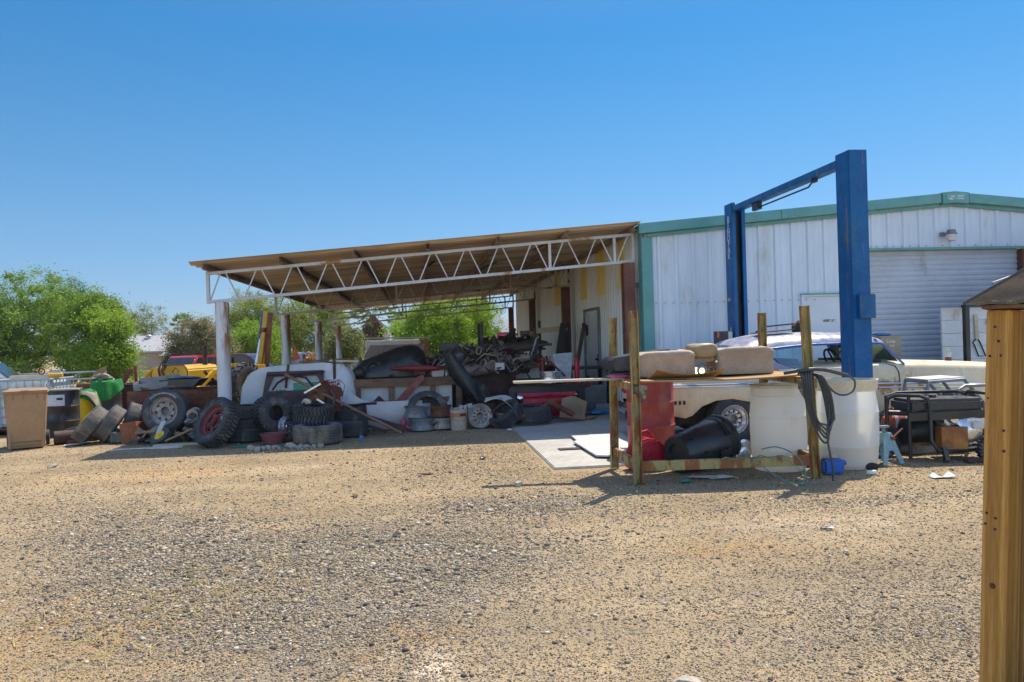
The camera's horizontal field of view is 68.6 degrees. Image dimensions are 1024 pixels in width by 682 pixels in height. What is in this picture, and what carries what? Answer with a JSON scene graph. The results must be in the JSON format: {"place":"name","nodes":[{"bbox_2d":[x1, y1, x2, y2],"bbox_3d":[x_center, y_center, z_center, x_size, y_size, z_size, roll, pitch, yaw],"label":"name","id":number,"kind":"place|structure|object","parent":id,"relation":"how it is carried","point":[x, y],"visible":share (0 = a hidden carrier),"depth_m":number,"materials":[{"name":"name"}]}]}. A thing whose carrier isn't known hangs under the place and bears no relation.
{"place":"outdoors","nodes":[
{"label":"outdoors","id":0,"kind":"place"},
{"bbox_2d":[0,351,983,681],"bbox_3d":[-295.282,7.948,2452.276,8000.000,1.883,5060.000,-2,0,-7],"label":"ground","id":1,"kind":"structure","parent":0,"point":[328,451],"depth_m":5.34,"materials":[{"name":"gravel"}]},
{"bbox_2d":[1,387,49,449],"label":"wheelie bin","id":2,"kind":"object","parent":1,"relation":"on","point":[25,409],"visible":1,"depth_m":11.90,"materials":[{"name":"brown plastic"}]},
{"bbox_2d":[0,376,73,433],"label":"tote tank","id":3,"kind":"object","parent":1,"relation":"on","point":[49,383],"visible":0.2,"depth_m":14.11,"materials":[{"name":"white plastic"}]},
{"bbox_2d":[0,257,106,382],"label":"tree","id":4,"kind":"object","parent":1,"relation":"on","point":[16,338],"visible":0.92,"depth_m":40.48,"materials":[{"name":"green plant"}]},
{"bbox_2d":[46,390,80,437],"bbox_3d":[-8.226,1.314,13.732,0.594,0.830,0.594,-2,0,-7],"label":"steel drum","id":5,"kind":"object","parent":1,"relation":"on","point":[63,410],"visible":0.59,"depth_m":13.49,"materials":[{"name":"metal"}]},
{"bbox_2d":[32,272,96,380],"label":"tree","id":6,"kind":"object","parent":1,"relation":"on","point":[64,294],"visible":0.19,"depth_m":48.77,"materials":[{"name":"green plant"}]},
{"bbox_2d":[70,405,108,444],"bbox_3d":[-6.979,1.383,12.432,0.242,0.662,0.661,40,-14,-17],"label":"tyre","id":7,"kind":"object","parent":1,"relation":"on","point":[86,427],"visible":0.95,"depth_m":12.17,"materials":[{"name":"rubber"}]},
{"bbox_2d":[47,287,146,384],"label":"tree","id":8,"kind":"object","parent":1,"relation":"on","point":[87,298],"visible":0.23,"depth_m":40.28,"materials":[{"name":"green plant"}]},
{"bbox_2d":[60,299,150,382],"bbox_3d":[-21.369,0.525,39.785,4.613,5.480,4.295,-2,0,-7],"label":"tree","id":9,"kind":"object","parent":1,"relation":"on","point":[96,309],"visible":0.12,"depth_m":39.14,"materials":[{"name":"green plant"}]},
{"bbox_2d":[94,390,122,410],"bbox_3d":[-8.944,1.316,16.597,0.604,0.860,0.604,-2,0,-7],"label":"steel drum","id":10,"kind":"object","parent":1,"relation":"on","point":[109,404],"visible":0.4,"depth_m":16.42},
{"bbox_2d":[90,379,123,400],"bbox_3d":[-8.944,1.069,16.575,0.704,0.449,0.751,-2,0,-7],"label":"cloth","id":11,"kind":"object","parent":10,"relation":"on","point":[107,389],"visible":0.95,"depth_m":16.30,"materials":[{"name":"fabric"}]},
{"bbox_2d":[92,404,126,442],"bbox_3d":[-6.735,1.385,12.582,0.242,0.642,0.642,36,-14,-18],"label":"tyre","id":12,"kind":"object","parent":1,"relation":"on","point":[111,421],"visible":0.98,"depth_m":12.34,"materials":[{"name":"rubber"}]},
{"bbox_2d":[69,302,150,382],"bbox_3d":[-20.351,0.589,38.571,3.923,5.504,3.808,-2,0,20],"label":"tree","id":13,"kind":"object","parent":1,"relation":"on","point":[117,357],"visible":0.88,"depth_m":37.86,"materials":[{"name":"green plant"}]},
{"bbox_2d":[110,430,120,442],"bbox_3d":[-6.469,1.578,12.432,0.347,0.178,0.347,-2,0,-7],"label":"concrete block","id":14,"kind":"object","parent":1,"relation":"on","point":[115,436],"visible":0.61,"depth_m":12.27,"materials":[{"name":"concrete"}]},
{"bbox_2d":[119,421,144,443],"bbox_3d":[-6.269,1.510,12.404,0.270,0.330,0.265,-11,-6,1],"label":"bin","id":15,"kind":"object","parent":1,"relation":"on","point":[127,430],"visible":0.77,"depth_m":12.28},
{"bbox_2d":[123,402,141,422],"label":"tyre","id":16,"kind":"object","parent":1,"relation":"on","point":[134,412],"visible":0.55,"depth_m":12.60,"materials":[{"name":"rubber"}]},
{"bbox_2d":[73,335,215,369],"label":"house","id":17,"kind":"structure","parent":1,"relation":"on","point":[152,342],"depth_m":83.89,"materials":[{"name":"paint"}]},
{"bbox_2d":[122,300,170,335],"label":"tree","id":18,"kind":"object","parent":1,"relation":"on","point":[148,327],"visible":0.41,"depth_m":91.54,"materials":[{"name":"green plant"}]},
{"bbox_2d":[128,425,194,443],"bbox_3d":[-5.617,1.562,12.466,1.213,0.509,0.784,-2,0,-7],"label":"scrap pile","id":19,"kind":"object","parent":1,"relation":"on","point":[184,437],"visible":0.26,"depth_m":12.25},
{"bbox_2d":[141,389,190,431],"bbox_3d":[-5.700,1.155,12.384,0.730,0.730,0.254,-2,-6,-1],"label":"wheel","id":20,"kind":"object","parent":19,"relation":"on","point":[179,402],"visible":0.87,"depth_m":12.29,"materials":[{"name":"rubber"}]},
{"bbox_2d":[127,386,216,437],"bbox_3d":[-6.074,1.264,13.512,1.240,0.800,1.011,-2,0,-7],"label":"rusty box","id":21,"kind":"object","parent":1,"relation":"on","point":[136,397],"visible":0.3,"depth_m":12.99,"materials":[{"name":"metal"}]},
{"bbox_2d":[133,374,179,390],"bbox_3d":[-6.339,0.743,13.431,0.720,0.200,0.400,-6,4,-13],"label":"metal tray","id":22,"kind":"object","parent":21,"relation":"on","point":[150,383],"visible":0.8,"depth_m":13.28,"materials":[{"name":"metal"}]},
{"bbox_2d":[137,385,190,391],"bbox_3d":[-6.246,0.867,13.440,0.955,0.208,0.448,-2,0,-14],"label":"iron scrap","id":23,"kind":"object","parent":21,"relation":"on","point":[169,387],"visible":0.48,"depth_m":13.28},
{"bbox_2d":[159,376,207,386],"bbox_3d":[-5.887,0.720,13.480,0.733,0.196,0.421,-2,0,-2],"label":"plastic tub","id":24,"kind":"object","parent":23,"relation":"on","point":[185,381],"visible":0.98,"depth_m":13.30,"materials":[{"name":"plastic"}]},
{"bbox_2d":[188,389,217,409],"bbox_3d":[-5.299,1.022,12.957,0.538,0.380,0.095,-2,0,-17],"label":"sheet scrap","id":25,"kind":"object","parent":21,"relation":"on","point":[198,400],"visible":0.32,"depth_m":12.93,"materials":[{"name":"metal"}]},
{"bbox_2d":[155,327,195,366],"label":"bush","id":26,"kind":"object","parent":1,"relation":"on","point":[171,334],"visible":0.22,"depth_m":45.45,"materials":[{"name":"green plant"}]},
{"bbox_2d":[0,527,363,681],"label":"dry grass","id":27,"kind":"structure","parent":1,"relation":"on","point":[177,627],"depth_m":4.21,"materials":[{"name":"plant"}]},
{"bbox_2d":[161,355,216,368],"bbox_3d":[-16.875,1.669,39.250,2.200,1.800,5.220,-2,0,7],"label":"parked truck","id":28,"kind":"object","parent":1,"relation":"on","point":[191,359],"visible":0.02,"depth_m":38.65,"materials":[{"name":"red metal"}]},
{"bbox_2d":[164,310,250,363],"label":"bush","id":29,"kind":"object","parent":1,"relation":"on","point":[204,333],"visible":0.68,"depth_m":44.87,"materials":[{"name":"green plant"}]},
{"bbox_2d":[144,311,272,403],"bbox_3d":[-8.526,0.558,20.950,1.858,2.882,4.547,-2,0,14],"label":"tractor","id":30,"kind":"object","parent":1,"relation":"on","point":[241,372],"visible":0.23,"depth_m":20.82,"materials":[{"name":"yellow metal"}]},
{"bbox_2d":[193,397,239,447],"bbox_3d":[-4.549,1.256,11.556,0.794,0.794,0.220,-2,-30,36],"label":"wheel","id":31,"kind":"object","parent":1,"relation":"on","point":[208,420],"visible":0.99,"depth_m":11.46,"materials":[{"name":"rubber"}]},
{"bbox_2d":[225,427,263,442],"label":"tyre","id":32,"kind":"object","parent":1,"relation":"on","point":[243,435],"visible":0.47,"depth_m":11.82,"materials":[{"name":"rubber"}]},
{"bbox_2d":[251,394,292,432],"bbox_3d":[-3.858,1.170,12.073,0.315,0.616,0.616,-11,-7,44],"label":"tyre","id":33,"kind":"object","parent":32,"relation":"on","point":[279,405],"visible":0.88,"depth_m":11.92,"materials":[{"name":"rubber"}]},
{"bbox_2d":[206,286,293,365],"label":"tree","id":34,"kind":"object","parent":1,"relation":"on","point":[247,308],"visible":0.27,"depth_m":51.60,"materials":[{"name":"green plant"}]},
{"bbox_2d":[230,314,298,365],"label":"bush","id":35,"kind":"object","parent":1,"relation":"on","point":[246,336],"visible":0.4,"depth_m":47.87,"materials":[{"name":"green plant"}]},
{"bbox_2d":[259,431,287,444],"bbox_3d":[-3.695,1.510,11.638,0.430,0.164,0.430,-2,0,-7],"label":"pan","id":36,"kind":"object","parent":1,"relation":"on","point":[272,438],"visible":0.98,"depth_m":11.51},
{"bbox_2d":[278,415,296,436],"bbox_3d":[-3.555,1.352,11.952,0.192,0.354,0.354,-6,-2,31],"label":"bare wheel","id":37,"kind":"object","parent":1,"relation":"on","point":[284,425],"visible":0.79,"depth_m":11.88,"materials":[{"name":"metal"}]},
{"bbox_2d":[240,360,345,430],"bbox_3d":[-3.959,0.978,13.700,1.780,1.245,0.945,-2,0,-7],"label":"camper shell","id":38,"kind":"object","parent":1,"relation":"on","point":[253,388],"visible":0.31,"depth_m":13.24,"materials":[{"name":"white metal"}]},
{"bbox_2d":[263,370,324,419],"bbox_3d":[-3.824,0.950,13.105,1.110,0.860,0.098,-2,-10,-9],"label":"door shell","id":39,"kind":"object","parent":38,"relation":"attached to","point":[295,396],"depth_m":13.11},
{"bbox_2d":[263,293,328,365],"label":"tree","id":40,"kind":"object","parent":1,"relation":"on","point":[299,330],"visible":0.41,"depth_m":53.77,"materials":[{"name":"green plant"}]},
{"bbox_2d":[292,422,342,445],"bbox_3d":[-2.998,1.425,11.602,0.750,0.294,0.750,-2,0,-7],"label":"tyre","id":41,"kind":"object","parent":1,"relation":"on","point":[324,434],"visible":0.94,"depth_m":11.30,"materials":[{"name":"rubber"}]},
{"bbox_2d":[293,402,334,424],"bbox_3d":[-3.163,1.149,11.985,0.645,0.273,0.645,1,4,-7],"label":"tyre","id":42,"kind":"object","parent":41,"relation":"on","point":[317,413],"visible":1,"depth_m":11.74,"materials":[{"name":"rubber"}]},
{"bbox_2d":[302,379,344,412],"bbox_3d":[-3.085,0.925,12.391,0.692,0.597,0.590,-2,0,-7],"label":"engine","id":43,"kind":"object","parent":42,"relation":"on","point":[333,390],"visible":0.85,"depth_m":12.28,"materials":[{"name":"metal"}]},
{"bbox_2d":[284,373,402,433],"bbox_3d":[-2.762,1.022,12.265,1.949,1.050,0.048,-2,0,5],"label":"pipe","id":44,"kind":"object","parent":1,"relation":"on","point":[352,408],"visible":1,"depth_m":12.24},
{"bbox_2d":[322,319,373,369],"bbox_3d":[-8.728,0.642,39.156,3.281,3.578,3.084,-2,0,-7],"label":"bush","id":45,"kind":"object","parent":1,"relation":"on","point":[351,340],"visible":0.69,"depth_m":38.80,"materials":[{"name":"green plant"}]},
{"bbox_2d":[334,418,368,437],"bbox_3d":[-2.679,1.424,12.385,0.622,0.273,0.622,-2,0,-7],"label":"tyre","id":46,"kind":"object","parent":1,"relation":"on","point":[354,428],"visible":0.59,"depth_m":12.13,"materials":[{"name":"rubber"}]},
{"bbox_2d":[334,404,366,420],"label":"tyre","id":47,"kind":"object","parent":46,"relation":"on","point":[345,415],"visible":0.64,"depth_m":12.35,"materials":[{"name":"rubber"}]},
{"bbox_2d":[349,305,398,353],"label":"palm","id":48,"kind":"object","parent":1,"relation":"on","point":[370,328],"visible":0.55,"depth_m":58.70,"materials":[{"name":"green plant"}]},
{"bbox_2d":[348,390,421,429],"bbox_3d":[-2.185,1.168,12.989,1.264,0.720,0.069,-2,0,-9],"label":"fender","id":49,"kind":"object","parent":1,"relation":"on","point":[392,411],"visible":0.45,"depth_m":12.97,"materials":[{"name":"metal"}]},
{"bbox_2d":[363,343,424,359],"bbox_3d":[-4.129,1.002,26.655,2.120,1.772,1.880,-2,0,-7],"label":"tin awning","id":50,"kind":"object","parent":1,"relation":"on","point":[373,350],"visible":0.27,"depth_m":26.98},
{"bbox_2d":[365,332,429,376],"bbox_3d":[-4.691,0.609,31.139,2.601,1.980,1.645,-2,0,-7],"label":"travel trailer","id":51,"kind":"object","parent":1,"relation":"on","point":[397,341],"visible":0.15,"depth_m":30.38,"materials":[{"name":"white metal"}]},
{"bbox_2d":[353,375,461,415],"bbox_3d":[-1.911,1.104,14.005,2.070,0.870,0.830,-2,0,-7],"label":"workbench","id":52,"kind":"object","parent":1,"relation":"on","point":[393,388],"visible":0.37,"depth_m":13.68,"materials":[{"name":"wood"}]},
{"bbox_2d":[328,364,355,403],"bbox_3d":[-3.112,0.915,13.473,0.620,1.020,0.360,-2,0,-10],"label":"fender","id":53,"kind":"object","parent":52,"relation":"on","point":[346,376],"visible":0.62,"depth_m":13.37,"materials":[{"name":"metal"}]},
{"bbox_2d":[353,345,427,377],"bbox_3d":[-2.289,0.372,13.990,1.420,0.585,0.735,-2,0,-7],"label":"fender","id":54,"kind":"object","parent":52,"relation":"on","point":[380,365],"visible":0.88,"depth_m":13.74,"materials":[{"name":"black plastic"}]},
{"bbox_2d":[390,365,446,371],"bbox_3d":[-1.552,0.492,13.583,1.300,0.120,0.040,-1,0,-7],"label":"body moulding","id":55,"kind":"object","parent":52,"relation":"on","point":[418,368],"visible":0.84,"depth_m":13.56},
{"bbox_2d":[189,221,640,418],"bbox_3d":[-2.520,0.191,21.545,7.420,4.210,18.544,-2,0,-7],"label":"carport","id":56,"kind":"object","parent":1,"relation":"on","point":[332,281],"visible":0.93,"depth_m":15.06,"materials":[{"name":"paint"}]},
{"bbox_2d":[409,416,433,430],"bbox_3d":[-1.533,1.410,12.826,0.454,0.199,0.454,-2,0,-7],"label":"bare wheel","id":57,"kind":"object","parent":1,"relation":"on","point":[419,425],"visible":0.91,"depth_m":12.65,"materials":[{"name":"grey metal"}]},
{"bbox_2d":[403,405,428,418],"bbox_3d":[-1.643,1.220,12.843,0.434,0.186,0.434,3,1,-27],"label":"bare wheel","id":58,"kind":"object","parent":57,"relation":"on","point":[418,412],"visible":0.98,"depth_m":12.68,"materials":[{"name":"grey metal"}]},
{"bbox_2d":[408,390,447,430],"bbox_3d":[-1.456,1.196,12.966,0.691,0.691,0.231,-2,-37,-10],"label":"tyre","id":59,"kind":"object","parent":1,"relation":"on","point":[432,397],"visible":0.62,"depth_m":13.01,"materials":[{"name":"rubber"}]},
{"bbox_2d":[378,298,486,357],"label":"tree","id":60,"kind":"object","parent":1,"relation":"on","point":[436,330],"visible":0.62,"depth_m":43.80,"materials":[{"name":"green plant"}]},
{"bbox_2d":[450,409,466,430],"bbox_3d":[-0.905,1.343,12.777,0.304,0.335,0.311,-2,0,-7],"label":"bucket","id":61,"kind":"object","parent":1,"relation":"on","point":[458,417],"visible":1,"depth_m":12.66,"materials":[{"name":"plastic"}]},
{"bbox_2d":[452,378,489,413],"bbox_3d":[-0.779,1.064,14.257,0.720,0.720,0.210,-2,-3,24],"label":"wheel","id":62,"kind":"object","parent":1,"relation":"on","point":[482,388],"visible":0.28,"depth_m":14.17,"materials":[{"name":"rubber"}]},
{"bbox_2d":[445,296,508,344],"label":"tree","id":63,"kind":"object","parent":1,"relation":"on","point":[487,317],"visible":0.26,"depth_m":46.08,"materials":[{"name":"green plant"}]},
{"bbox_2d":[467,404,491,427],"bbox_3d":[-0.559,1.285,12.903,0.414,0.414,0.153,-2,-7,-14],"label":"bare wheel","id":64,"kind":"object","parent":1,"relation":"on","point":[479,415],"visible":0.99,"depth_m":12.87,"materials":[{"name":"metal"}]},
{"bbox_2d":[452,369,515,416],"bbox_3d":[-0.955,1.048,15.293,2.000,0.920,0.800,-2,0,-7],"label":"scrap bin","id":65,"kind":"object","parent":1,"relation":"on","point":[498,384],"depth_m":14.97,"materials":[{"name":"metal"}]},
{"bbox_2d":[426,342,539,377],"bbox_3d":[-0.625,0.412,15.040,2.381,0.782,1.148,-2,0,-7],"label":"scrap heap","id":66,"kind":"object","parent":65,"relation":"on","point":[483,365],"visible":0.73,"depth_m":14.76,"materials":[{"name":"metal"}]},
{"bbox_2d":[488,399,522,428],"bbox_3d":[-0.110,1.266,12.937,0.602,0.220,0.602,-45,24,-29],"label":"tyre","id":67,"kind":"object","parent":1,"relation":"on","point":[512,416],"visible":0.94,"depth_m":12.75,"materials":[{"name":"rubber"}]},
{"bbox_2d":[484,395,512,407],"bbox_3d":[-0.163,1.081,13.171,0.620,0.230,0.300,10,14,1],"label":"white pad","id":68,"kind":"object","parent":67,"relation":"on","point":[504,398],"visible":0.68,"depth_m":13.15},
{"bbox_2d":[445,354,482,403],"bbox_3d":[-0.834,0.686,13.273,0.672,0.950,0.104,-2,4,-7],"label":"fender","id":69,"kind":"object","parent":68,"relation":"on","point":[459,374],"visible":0.99,"depth_m":13.24,"materials":[{"name":"black metal"}]},
{"bbox_2d":[625,429,664,469],"bbox_3d":[1.511,1.219,8.444,0.418,0.449,0.290,-2,0,-13],"label":"gas can","id":70,"kind":"object","parent":1,"relation":"on","point":[652,448],"visible":0.42,"depth_m":8.35,"materials":[{"name":"red plastic"}]},
{"bbox_2d":[663,415,740,472],"bbox_3d":[2.068,1.176,8.309,0.700,0.590,0.590,-11,5,-33],"label":"trash can","id":71,"kind":"object","parent":1,"relation":"on","point":[713,436],"visible":0.79,"depth_m":8.16,"materials":[{"name":"black plastic"}]},
{"bbox_2d":[608,305,820,484],"bbox_3d":[2.114,0.547,8.140,1.949,1.762,1.249,-2,0,-7],"label":"pallet rack","id":72,"kind":"object","parent":1,"relation":"on","point":[639,465],"visible":0.79,"depth_m":7.64,"materials":[{"name":"wood"}]},
{"bbox_2d":[513,377,648,383],"bbox_3d":[0.786,0.427,8.252,1.550,0.024,0.120,-2,0,-4],"label":"plank","id":73,"kind":"object","parent":72,"relation":"on","point":[563,380],"visible":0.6,"depth_m":8.19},
{"bbox_2d":[601,349,669,370],"bbox_3d":[1.381,0.208,8.383,0.686,0.218,0.400,-2,0,-10],"label":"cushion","id":74,"kind":"object","parent":72,"relation":"on","point":[618,363],"visible":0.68,"depth_m":8.16,"materials":[{"name":"fabric"}]},
{"bbox_2d":[639,343,774,376],"bbox_3d":[2.085,0.196,8.254,1.532,0.348,0.461,-2,0,-7],"label":"car bench","id":75,"kind":"object","parent":72,"relation":"on","point":[744,359],"visible":0.87,"depth_m":8.07,"materials":[{"name":"fabric"}]},
{"bbox_2d":[721,446,807,484],"bbox_3d":[2.579,1.253,7.503,0.718,0.310,0.638,-2,0,-39],"label":"extension cord","id":76,"kind":"object","parent":72,"relation":"on","point":[776,456],"visible":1,"depth_m":7.52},
{"bbox_2d":[797,371,835,443],"bbox_3d":[3.055,0.664,7.571,0.334,0.742,0.206,-2,0,-7],"label":"air hose","id":77,"kind":"object","parent":72,"relation":"hanging from","point":[807,385],"visible":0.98,"depth_m":7.50,"materials":[{"name":"rubber"}]},
{"bbox_2d":[783,367,855,395],"bbox_3d":[3.089,0.409,7.521,0.725,0.295,0.073,-2,0,0],"label":"air hose","id":78,"kind":"object","parent":72,"relation":"hanging from","point":[818,369],"visible":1,"depth_m":7.51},
{"bbox_2d":[516,191,1023,412],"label":"steel building","id":79,"kind":"structure","parent":1,"relation":"on","point":[922,272],"depth_m":13.49,"materials":[{"name":"white metal"}]},
{"bbox_2d":[586,312,597,383],"bbox_3d":[1.802,0.363,16.936,0.086,2.000,1.300,-2,0,-7],"label":"door","id":80,"kind":"structure","parent":79,"relation":"in","point":[591,318],"depth_m":17.00,"materials":[{"name":"metal"}]},
{"bbox_2d":[804,296,839,359],"bbox_3d":[5.654,0.222,13.346,0.910,2.030,0.140,-2,0,-7],"label":"door","id":81,"kind":"structure","parent":79,"relation":"in","point":[824,311],"depth_m":13.36,"materials":[{"name":"metal"}]},
{"bbox_2d":[869,248,1016,359],"bbox_3d":[7.883,-0.284,13.746,3.050,2.917,0.020,-2,0,-7],"label":"roller door","id":82,"kind":"structure","parent":79,"relation":"in","point":[910,288],"depth_m":13.70,"materials":[{"name":"metal"}]},
{"bbox_2d":[749,382,807,471],"bbox_3d":[2.932,0.936,8.268,0.607,0.930,0.607,-2,0,-7],"label":"plastic barrel","id":83,"kind":"object","parent":1,"relation":"on","point":[777,415],"visible":0.81,"depth_m":8.02,"materials":[{"name":"plastic"}]},
{"bbox_2d":[820,458,845,473],"bbox_3d":[3.370,1.309,7.876,0.255,0.150,0.140,-2,0,-3],"label":"bucket","id":84,"kind":"object","parent":1,"relation":"on","point":[826,465],"visible":0.94,"depth_m":7.82,"materials":[{"name":"blue plastic"}]},
{"bbox_2d":[815,377,878,469],"bbox_3d":[3.698,0.905,8.300,0.664,0.970,0.664,-2,0,-7],"label":"plastic barrel","id":85,"kind":"object","parent":1,"relation":"on","point":[854,439],"visible":0.78,"depth_m":8.01,"materials":[{"name":"plastic"}]},
{"bbox_2d":[879,425,903,465],"bbox_3d":[4.151,1.148,8.357,0.340,0.417,0.262,-2,0,-21],"label":"jack stand","id":86,"kind":"object","parent":1,"relation":"on","point":[887,443],"visible":0.87,"depth_m":8.29,"materials":[{"name":"blue metal"}]},
{"bbox_2d":[884,389,984,461],"bbox_3d":[4.888,0.975,8.689,1.182,0.778,0.762,-2,0,1],"label":"metal rack","id":87,"kind":"object","parent":1,"relation":"on","point":[961,418],"visible":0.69,"depth_m":8.43,"materials":[{"name":"black metal"}]},
{"bbox_2d":[976,300,1023,681],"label":"wood post","id":88,"kind":"object","parent":1,"relation":"on","point":[1002,623],"visible":1,"depth_m":2.82,"materials":[{"name":"wood"}]},
{"bbox_2d":[0,0,1023,355],"label":"sky","id":89,"kind":"structure","parent":0,"point":[141,141],"materials":[{"name":"blue"}]},
{"bbox_2d":[647,368,724,378],"bbox_3d":[1.806,0.335,7.782,0.770,0.107,0.220,-2,0,-4],"label":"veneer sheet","id":90,"kind":"object","parent":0,"point":[658,374],"visible":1,"depth_m":7.73,"materials":[{"name":"brown wood"}]},
{"bbox_2d":[511,411,976,469],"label":"pavement","id":91,"kind":"structure","parent":0,"point":[545,441],"depth_m":11.35,"materials":[{"name":"concrete"}]},
{"bbox_2d":[477,321,551,360],"bbox_3d":[0.034,0.452,19.906,1.901,1.920,1.150,-2,0,-7],"label":"storage rack","id":92,"kind":"object","parent":91,"relation":"on","point":[480,330],"visible":0.3,"depth_m":19.44,"materials":[{"name":"black metal"}]},
{"bbox_2d":[480,328,547,351],"bbox_3d":[0.028,-0.010,19.887,1.829,0.687,1.180,-2,0,-7],"label":"scrap mass","id":93,"kind":"object","parent":92,"relation":"on","point":[510,338],"visible":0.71,"depth_m":19.65,"materials":[{"name":"metal"}]},
{"bbox_2d":[517,404,551,423],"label":"tyre","id":94,"kind":"object","parent":91,"relation":"on","point":[535,413],"visible":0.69,"depth_m":12.85,"materials":[{"name":"rubber"}]},
{"bbox_2d":[508,383,585,415],"bbox_3d":[0.639,1.130,13.877,1.420,0.625,0.433,-2,0,-7],"label":"truck tailgate","id":95,"kind":"object","parent":91,"relation":"on","point":[536,394],"visible":0.49,"depth_m":13.76,"materials":[{"name":"metal"}]},
{"bbox_2d":[533,322,571,371],"bbox_3d":[0.956,0.497,17.741,0.850,1.860,0.500,-2,0,-7],"label":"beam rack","id":96,"kind":"object","parent":91,"relation":"on","point":[548,329],"visible":0.41,"depth_m":17.67,"materials":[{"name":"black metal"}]},
{"bbox_2d":[559,396,586,419],"bbox_3d":[1.099,1.189,13.431,0.510,0.427,0.130,4,-20,-3],"label":"floor mat","id":97,"kind":"object","parent":91,"relation":"on","point":[576,405],"visible":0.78,"depth_m":13.47,"materials":[{"name":"rubber"}]},
{"bbox_2d":[585,384,606,410],"bbox_3d":[1.602,1.151,15.344,0.579,0.520,0.410,-2,0,-7],"label":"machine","id":98,"kind":"object","parent":91,"relation":"on","point":[595,393],"visible":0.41,"depth_m":15.15,"materials":[{"name":"grey metal"}]},
{"bbox_2d":[571,432,627,456],"bbox_3d":[1.338,1.393,10.190,0.890,0.018,2.080,-2,0,-7],"label":"plywood sheet","id":99,"kind":"object","parent":91,"relation":"on","point":[597,444],"visible":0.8,"depth_m":10.27,"materials":[{"name":"wood"}]},
{"bbox_2d":[713,150,890,455],"bbox_3d":[3.935,-0.448,10.623,1.658,3.590,3.850,-2,0,-7],"label":"car lift","id":100,"kind":"object","parent":91,"relation":"on","point":[857,301],"visible":0.83,"depth_m":8.92,"materials":[{"name":"blue metal"}]},
{"bbox_2d":[618,332,985,439],"bbox_3d":[4.473,0.594,11.113,5.700,1.476,1.928,-2,0,-7],"label":"vintage car","id":101,"kind":"object","parent":91,"relation":"on","point":[696,402],"visible":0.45,"depth_m":10.32,"materials":[{"name":"white metal"}]},
{"bbox_2d":[872,335,900,358],"bbox_3d":[6.383,0.591,12.912,0.380,1.360,0.585,-2,0,-3],"label":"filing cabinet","id":102,"kind":"object","parent":91,"relation":"on","point":[892,344],"visible":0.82,"depth_m":12.65,"materials":[{"name":"beige metal"}]},
{"bbox_2d":[879,375,984,425],"bbox_3d":[5.639,0.885,9.608,1.465,0.872,1.018,-2,0,-3],"label":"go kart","id":103,"kind":"object","parent":91,"relation":"on","point":[928,381],"visible":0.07,"depth_m":9.38,"materials":[{"name":"grey metal"}]},
{"bbox_2d":[940,307,1023,408],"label":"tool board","id":104,"kind":"object","parent":91,"relation":"on","point":[954,325],"visible":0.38,"depth_m":12.95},
{"bbox_2d":[961,268,1023,360],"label":"shed canopy","id":105,"kind":"object","parent":91,"relation":"on","point":[1009,288],"visible":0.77,"depth_m":12.36,"materials":[{"name":"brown metal"}]},
{"bbox_3d":[1.782,1.382,9.478,0.720,0.060,0.100,-2,0,-9],"label":"plank","id":106,"kind":"object","parent":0,"visible":0},
{"bbox_2d":[626,380,674,446],"bbox_3d":[1.747,0.900,9.475,0.608,0.900,0.608,-2,0,-7],"label":"steel drum","id":107,"kind":"object","parent":106,"relation":"on","point":[657,414],"visible":0.47,"depth_m":9.20,"materials":[{"name":"metal"}]},
{"bbox_3d":[0.941,1.132,15.219,0.600,0.600,0.500,-2,0,-7],"label":"support crate","id":108,"kind":"object","parent":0,"visible":0},
{"bbox_2d":[553,352,571,382],"bbox_3d":[1.029,0.533,15.027,0.404,0.600,0.024,-2,-9,-7],"label":"metal sheet","id":109,"kind":"object","parent":108,"relation":"on","point":[563,362],"visible":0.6,"depth_m":15.03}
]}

